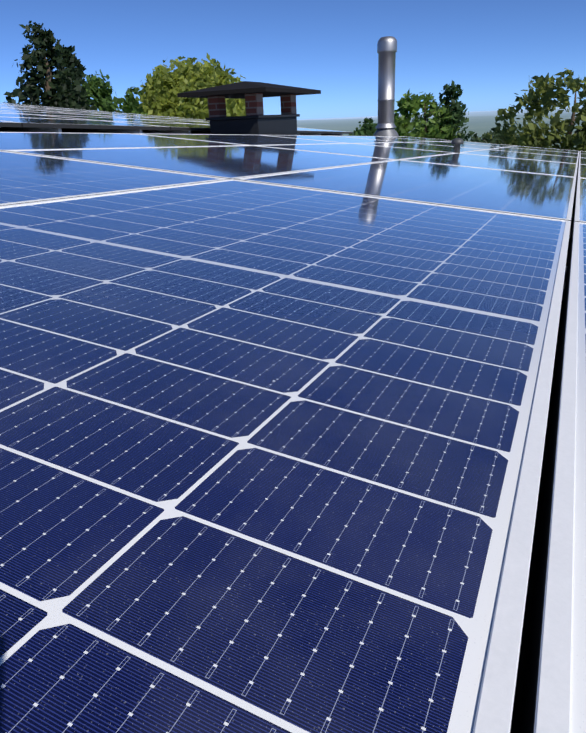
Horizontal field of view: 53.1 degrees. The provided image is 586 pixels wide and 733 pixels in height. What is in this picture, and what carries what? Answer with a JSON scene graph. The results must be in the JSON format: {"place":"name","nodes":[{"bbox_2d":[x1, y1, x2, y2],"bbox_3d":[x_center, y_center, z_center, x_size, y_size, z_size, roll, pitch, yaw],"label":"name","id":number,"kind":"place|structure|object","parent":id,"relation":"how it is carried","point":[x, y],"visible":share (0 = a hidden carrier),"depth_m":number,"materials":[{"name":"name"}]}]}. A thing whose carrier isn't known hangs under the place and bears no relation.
{"place":"outdoors","nodes":[
{"label":"outdoors","id":0,"kind":"place"},
{"bbox_2d":[0,0,585,119],"label":"sky","id":1,"kind":"structure","parent":0,"point":[492,49],"materials":[{"name":"blue"}]},
{"bbox_2d":[297,106,583,148],"bbox_3d":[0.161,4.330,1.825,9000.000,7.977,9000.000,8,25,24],"label":"ground","id":2,"kind":"structure","parent":0,"point":[479,123],"depth_m":422.53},
{"bbox_2d":[3,21,93,109],"bbox_3d":[-12.986,-12.751,32.870,5.409,11.545,5.300,-10,24,-16],"label":"dark tree","id":3,"kind":"object","parent":2,"relation":"on","point":[41,40],"visible":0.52,"depth_m":31.20,"materials":[{"name":"green plant"}]},
{"bbox_2d":[54,44,97,110],"bbox_3d":[-13.650,-14.037,36.707,4.068,10.918,3.347,10,26,28],"label":"dark tree","id":4,"kind":"object","parent":2,"relation":"on","point":[70,59],"visible":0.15,"depth_m":35.03,"materials":[{"name":"green plant"}]},
{"bbox_2d":[71,70,147,114],"bbox_3d":[-12.820,-15.295,40.868,6.331,9.982,6.202,-11,24,-20],"label":"round tree","id":5,"kind":"object","parent":2,"relation":"on","point":[101,96],"visible":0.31,"depth_m":39.08,"materials":[{"name":"green plant"}]},
{"bbox_2d":[135,53,245,119],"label":"round tree","id":6,"kind":"object","parent":2,"relation":"on","point":[161,90],"visible":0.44,"depth_m":43.73,"materials":[{"name":"green plant"}]},
{"bbox_2d":[348,117,377,135],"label":"tree","id":7,"kind":"object","parent":2,"relation":"on","point":[367,129],"visible":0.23,"depth_m":68.23,"materials":[{"name":"green plant"}]},
{"bbox_2d":[394,88,460,139],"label":"round tree","id":8,"kind":"object","parent":2,"relation":"on","point":[412,106],"visible":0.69,"depth_m":40.75,"materials":[{"name":"green plant"}]},
{"bbox_2d":[427,80,474,141],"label":"conifer tree","id":9,"kind":"object","parent":2,"relation":"on","point":[455,109],"visible":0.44,"depth_m":40.24,"materials":[{"name":"green plant"}]},
{"bbox_2d":[470,126,517,144],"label":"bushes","id":10,"kind":"object","parent":2,"relation":"on","point":[474,138],"visible":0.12,"depth_m":75.09,"materials":[{"name":"green plant"}]},
{"bbox_2d":[483,68,585,151],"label":"broad tree","id":11,"kind":"object","parent":2,"relation":"on","point":[547,93],"visible":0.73,"depth_m":32.34,"materials":[{"name":"green plant"}]},
{"bbox_2d":[451,138,463,152],"bbox_3d":[1.516,-1.966,5.427,0.116,0.278,0.116,8,25,24],"label":"roof vent cap","id":12,"kind":"object","parent":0,"point":[456,142],"visible":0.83,"depth_m":5.37,"materials":[{"name":"grey metal"}]},
{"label":"building walls","id":13,"kind":"object","parent":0,"visible":0},
{"bbox_2d":[0,129,573,732],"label":"roof deck","id":14,"kind":"structure","parent":13,"relation":"on","point":[518,695],"depth_m":0.47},
{"bbox_2d":[177,81,320,134],"bbox_3d":[-0.462,-2.997,7.139,1.120,0.855,1.540,8,25,24],"label":"chimney","id":15,"kind":"object","parent":14,"relation":"on","point":[255,120],"visible":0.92,"depth_m":6.72,"materials":[{"name":"brick"}]},
{"bbox_2d":[0,127,578,304],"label":"mounting rails","id":16,"kind":"object","parent":14,"relation":"on","point":[31,129],"visible":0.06,"depth_m":6.30,"materials":[{"name":"metal"}]},
{"bbox_2d":[0,121,20,126],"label":"solar panel","id":17,"kind":"object","parent":16,"relation":"on","point":[9,124],"visible":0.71,"depth_m":4.73,"materials":[{"name":"blue glass"}]},
{"bbox_2d":[1,104,69,108],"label":"solar panel","id":18,"kind":"object","parent":16,"relation":"on","point":[29,105],"visible":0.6,"depth_m":13.97,"materials":[{"name":"blue glass"}]},
{"bbox_2d":[0,106,71,110],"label":"solar panel","id":19,"kind":"object","parent":16,"relation":"on","point":[31,107],"visible":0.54,"depth_m":11.52,"materials":[{"name":"blue glass"}]},
{"bbox_2d":[0,108,73,113],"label":"solar panel","id":20,"kind":"object","parent":16,"relation":"on","point":[31,110],"visible":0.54,"depth_m":9.11,"materials":[{"name":"blue glass"}]},
{"bbox_2d":[0,113,88,119],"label":"solar panel","id":21,"kind":"object","parent":16,"relation":"on","point":[23,115],"visible":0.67,"depth_m":6.70,"materials":[{"name":"blue glass"}]},
{"bbox_2d":[5,107,106,113],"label":"solar panel","id":22,"kind":"object","parent":16,"relation":"on","point":[55,110],"visible":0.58,"depth_m":10.82,"materials":[{"name":"blue glass"}]},
{"bbox_2d":[13,105,105,111],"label":"solar panel","id":23,"kind":"object","parent":16,"relation":"on","point":[55,108],"visible":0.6,"depth_m":13.34,"materials":[{"name":"blue glass"}]},
{"bbox_2d":[0,110,131,118],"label":"solar panel","id":24,"kind":"object","parent":16,"relation":"on","point":[58,114],"visible":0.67,"depth_m":8.34,"materials":[{"name":"blue glass"}]},
{"bbox_2d":[0,117,169,129],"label":"solar panel","id":25,"kind":"object","parent":16,"relation":"on","point":[56,123],"visible":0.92,"depth_m":5.70,"materials":[{"name":"blue glass"}]},
{"bbox_2d":[48,108,129,113],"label":"solar panel","id":26,"kind":"object","parent":16,"relation":"on","point":[91,111],"visible":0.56,"depth_m":12.97,"materials":[{"name":"blue glass"}]},
{"bbox_2d":[40,110,154,117],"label":"solar panel","id":27,"kind":"object","parent":16,"relation":"on","point":[100,114],"visible":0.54,"depth_m":10.45,"materials":[{"name":"blue glass"}]},
{"bbox_2d":[34,114,189,123],"bbox_3d":[-2.353,-3.354,8.004,1.032,0.039,2.042,14,25,21],"label":"solar panel","id":28,"kind":"object","parent":16,"relation":"on","point":[113,119],"visible":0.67,"depth_m":7.91,"materials":[{"name":"blue glass"}]},
{"bbox_2d":[0,151,227,205],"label":"solar panel","id":29,"kind":"object","parent":16,"relation":"on","point":[26,178],"visible":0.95,"depth_m":1.70,"materials":[{"name":"blue glass"}]},
{"bbox_2d":[0,132,242,150],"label":"solar panel","id":30,"kind":"object","parent":16,"relation":"on","point":[30,140],"visible":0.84,"depth_m":3.32,"materials":[{"name":"blue glass"}]},
{"bbox_2d":[84,111,177,117],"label":"solar panel","id":31,"kind":"object","parent":16,"relation":"on","point":[128,114],"visible":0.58,"depth_m":12.55,"materials":[{"name":"blue glass"}]},
{"bbox_2d":[98,115,201,121],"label":"solar panel","id":32,"kind":"object","parent":16,"relation":"on","point":[148,118],"visible":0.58,"depth_m":10.09,"materials":[{"name":"blue glass"}]},
{"bbox_2d":[100,120,209,130],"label":"solar panel","id":33,"kind":"object","parent":16,"relation":"on","point":[186,127],"visible":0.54,"depth_m":7.16,"materials":[{"name":"blue glass"}]},
{"bbox_2d":[131,115,201,119],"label":"solar panel","id":34,"kind":"object","parent":16,"relation":"on","point":[168,117],"visible":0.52,"depth_m":12.21,"materials":[{"name":"blue glass"}]},
{"bbox_2d":[144,119,209,124],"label":"solar panel","id":35,"kind":"object","parent":16,"relation":"on","point":[192,122],"visible":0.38,"depth_m":9.45,"materials":[{"name":"blue glass"}]},
{"bbox_2d":[166,118,209,121],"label":"solar panel","id":36,"kind":"object","parent":16,"relation":"on","point":[192,120],"visible":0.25,"depth_m":11.44,"materials":[{"name":"blue glass"}]},
{"bbox_2d":[5,145,395,178],"bbox_3d":[-0.244,-1.057,2.995,1.032,0.035,2.042,14,25,21],"label":"solar panel","id":37,"kind":"object","parent":16,"relation":"on","point":[234,162],"visible":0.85,"depth_m":2.62,"materials":[{"name":"blue glass"}]},
{"bbox_2d":[132,133,342,144],"bbox_3d":[-0.329,-1.968,5.116,1.032,0.035,2.042,14,25,21],"label":"solar panel","id":38,"kind":"object","parent":16,"relation":"on","point":[251,139],"visible":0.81,"depth_m":4.92,"materials":[{"name":"blue glass"}]},
{"bbox_2d":[201,124,312,132],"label":"solar panel","id":39,"kind":"object","parent":16,"relation":"on","point":[302,131],"visible":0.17,"depth_m":9.73,"materials":[{"name":"blue glass"}]},
{"bbox_2d":[0,179,570,732],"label":"solar panel","id":40,"kind":"object","parent":16,"relation":"on","point":[270,457],"visible":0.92,"depth_m":0.38,"materials":[{"name":"blue glass"}]},
{"bbox_2d":[297,128,352,133],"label":"solar panel","id":41,"kind":"object","parent":16,"relation":"on","point":[326,131],"visible":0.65,"depth_m":11.09,"materials":[{"name":"blue glass"}]},
{"bbox_2d":[266,135,396,142],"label":"solar panel","id":42,"kind":"object","parent":16,"relation":"on","point":[337,139],"visible":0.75,"depth_m":6.73,"materials":[{"name":"blue glass"}]},
{"bbox_2d":[254,143,452,159],"bbox_3d":[0.614,-1.737,4.742,1.032,0.035,2.042,14,25,21],"label":"solar panel","id":43,"kind":"object","parent":16,"relation":"on","point":[396,153],"visible":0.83,"depth_m":4.52,"materials":[{"name":"blue glass"}]},
{"bbox_2d":[339,136,434,141],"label":"solar panel","id":44,"kind":"object","parent":16,"relation":"on","point":[389,139],"visible":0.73,"depth_m":8.54,"materials":[{"name":"blue glass"}]},
{"bbox_2d":[235,160,575,220],"bbox_3d":[0.699,-0.826,2.622,1.032,0.035,2.042,14,25,21],"label":"solar panel","id":45,"kind":"object","parent":16,"relation":"on","point":[529,194],"visible":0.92,"depth_m":2.20,"materials":[{"name":"blue glass"}]},
{"bbox_2d":[379,136,451,140],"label":"solar panel","id":46,"kind":"object","parent":16,"relation":"on","point":[417,138],"visible":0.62,"depth_m":10.35,"materials":[{"name":"blue glass"}]},
{"bbox_2d":[354,142,485,152],"bbox_3d":[1.472,-2.417,6.490,1.032,0.037,2.042,14,25,21],"label":"solar panel","id":47,"kind":"object","parent":16,"relation":"on","point":[431,147],"visible":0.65,"depth_m":6.35,"materials":[{"name":"blue glass"}]},
{"bbox_2d":[409,141,502,148],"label":"solar panel","id":48,"kind":"object","parent":16,"relation":"on","point":[464,145],"visible":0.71,"depth_m":8.11,"materials":[{"name":"blue glass"}]},
{"bbox_2d":[438,141,514,146],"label":"solar panel","id":49,"kind":"object","parent":16,"relation":"on","point":[486,144],"visible":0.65,"depth_m":9.89,"materials":[{"name":"blue glass"}]},
{"bbox_2d":[400,153,577,176],"bbox_3d":[1.557,-1.506,4.369,1.032,0.035,2.042,14,25,21],"label":"solar panel","id":50,"kind":"object","parent":16,"relation":"on","point":[521,165],"visible":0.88,"depth_m":4.12,"materials":[{"name":"blue glass"}]},
{"bbox_2d":[460,149,578,163],"bbox_3d":[2.415,-2.186,6.116,1.032,0.035,2.042,14,25,21],"label":"solar panel","id":51,"kind":"object","parent":16,"relation":"on","point":[534,156],"visible":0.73,"depth_m":5.96,"materials":[{"name":"blue glass"}]},
{"bbox_2d":[489,147,578,156],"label":"solar panel","id":52,"kind":"object","parent":16,"relation":"on","point":[540,152],"visible":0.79,"depth_m":7.76,"materials":[{"name":"blue glass"}]},
{"bbox_2d":[509,146,578,152],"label":"solar panel","id":53,"kind":"object","parent":16,"relation":"on","point":[548,149],"visible":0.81,"depth_m":9.56,"materials":[{"name":"blue glass"}]},
{"bbox_2d":[520,221,585,732],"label":"solar panel","id":54,"kind":"object","parent":16,"relation":"on","point":[554,697],"visible":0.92,"depth_m":0.32,"materials":[{"name":"silver glass"}]},
{"bbox_2d":[571,177,585,231],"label":"solar panel","id":55,"kind":"object","parent":16,"relation":"on","point":[579,212],"visible":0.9,"depth_m":2.03,"materials":[{"name":"blue glass"}]},
{"bbox_2d":[576,164,585,181],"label":"solar panel","id":56,"kind":"object","parent":16,"relation":"on","point":[581,172],"visible":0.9,"depth_m":3.96,"materials":[{"name":"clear glass"}]},
{"bbox_2d":[578,157,585,164],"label":"solar panel","id":57,"kind":"object","parent":16,"relation":"on","point":[582,161],"visible":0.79,"depth_m":5.85,"materials":[{"name":"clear glass"}]},
{"bbox_2d":[373,36,398,135],"bbox_3d":[1.750,-5.066,10.990,0.510,1.955,0.510,8,25,24],"label":"flue pipe","id":58,"kind":"object","parent":14,"relation":"on","point":[386,52],"visible":0.88,"depth_m":10.81,"materials":[{"name":"silver metal"}]}
]}

